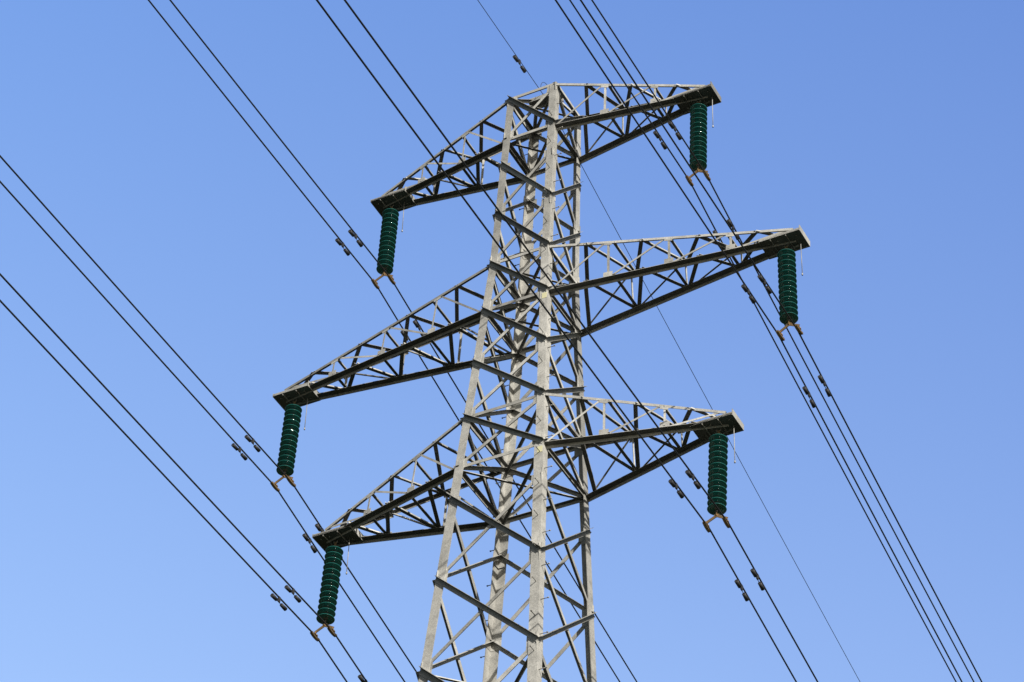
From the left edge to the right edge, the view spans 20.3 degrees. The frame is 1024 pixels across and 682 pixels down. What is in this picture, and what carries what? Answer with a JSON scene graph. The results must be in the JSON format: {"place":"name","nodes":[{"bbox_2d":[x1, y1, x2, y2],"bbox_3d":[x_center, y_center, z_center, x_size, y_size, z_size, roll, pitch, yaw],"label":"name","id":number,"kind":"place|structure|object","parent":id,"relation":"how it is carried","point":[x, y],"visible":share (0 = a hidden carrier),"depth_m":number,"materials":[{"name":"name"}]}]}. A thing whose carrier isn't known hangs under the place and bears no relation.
{"place":"outdoors","nodes":[
{"label":"outdoors","id":0,"kind":"place"},
{"bbox_2d":[0,0,1023,681],"label":"sky","id":1,"kind":"structure","parent":0,"point":[891,132],"materials":[{"name":"blue"}]},
{"label":"ground","id":2,"kind":"structure","parent":0,"visible":0},
{"bbox_2d":[272,81,809,681],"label":"transmission tower","id":3,"kind":"structure","parent":2,"relation":"on","point":[346,531],"depth_m":59.17,"materials":[{"name":"metal"}]},
{"bbox_2d":[270,399,301,491],"bbox_3d":[-4.821,2.173,61.794,0.490,2.470,0.380,-17,-46,21],"label":"insulator","id":4,"kind":"object","parent":3,"relation":"attached to","point":[289,439],"visible":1,"depth_m":61.67,"materials":[{"name":"green glass"}]},
{"bbox_2d":[310,539,343,641],"bbox_3d":[-3.720,5.017,58.326,0.490,2.470,0.380,-16,-46,21],"label":"insulator","id":5,"kind":"object","parent":3,"relation":"attached to","point":[327,601],"visible":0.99,"depth_m":58.23,"materials":[{"name":"green glass"}]},
{"bbox_2d":[371,203,398,288],"bbox_3d":[-2.806,-2.214,64.471,0.490,2.470,0.380,-15,-45,20],"label":"insulator","id":6,"kind":"object","parent":3,"relation":"attached to","point":[388,238],"visible":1,"depth_m":64.33,"materials":[{"name":"green glass"}]},
{"bbox_2d":[0,0,981,681],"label":"power lines","id":7,"kind":"object","parent":3,"relation":"attached to","point":[550,316],"visible":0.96,"depth_m":57.18,"materials":[{"name":"metal"}]},
{"bbox_2d":[231,55,830,681],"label":"vibration dampers","id":8,"kind":"object","parent":7,"relation":"attached to","point":[673,485],"visible":0.89,"depth_m":57.40,"materials":[{"name":"grey metal"}]},
{"bbox_2d":[685,100,710,185],"bbox_3d":[4.017,-4.357,61.559,0.490,2.470,0.380,-17,-46,22],"label":"insulator","id":9,"kind":"object","parent":3,"relation":"attached to","point":[698,129],"visible":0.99,"depth_m":61.42,"materials":[{"name":"green glass"}]},
{"bbox_2d":[702,427,729,532],"bbox_3d":[3.962,2.601,55.045,0.490,2.470,0.380,-14,-45,20],"label":"insulator","id":10,"kind":"object","parent":3,"relation":"attached to","point":[717,467],"visible":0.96,"depth_m":54.94,"materials":[{"name":"green glass"}]},
{"bbox_2d":[776,244,802,340],"bbox_3d":[5.539,-1.064,57.391,0.490,2.470,0.380,-19,-46,23],"label":"insulator","id":11,"kind":"object","parent":3,"relation":"attached to","point":[787,276],"visible":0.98,"depth_m":57.27,"materials":[{"name":"green glass"}]}
]}

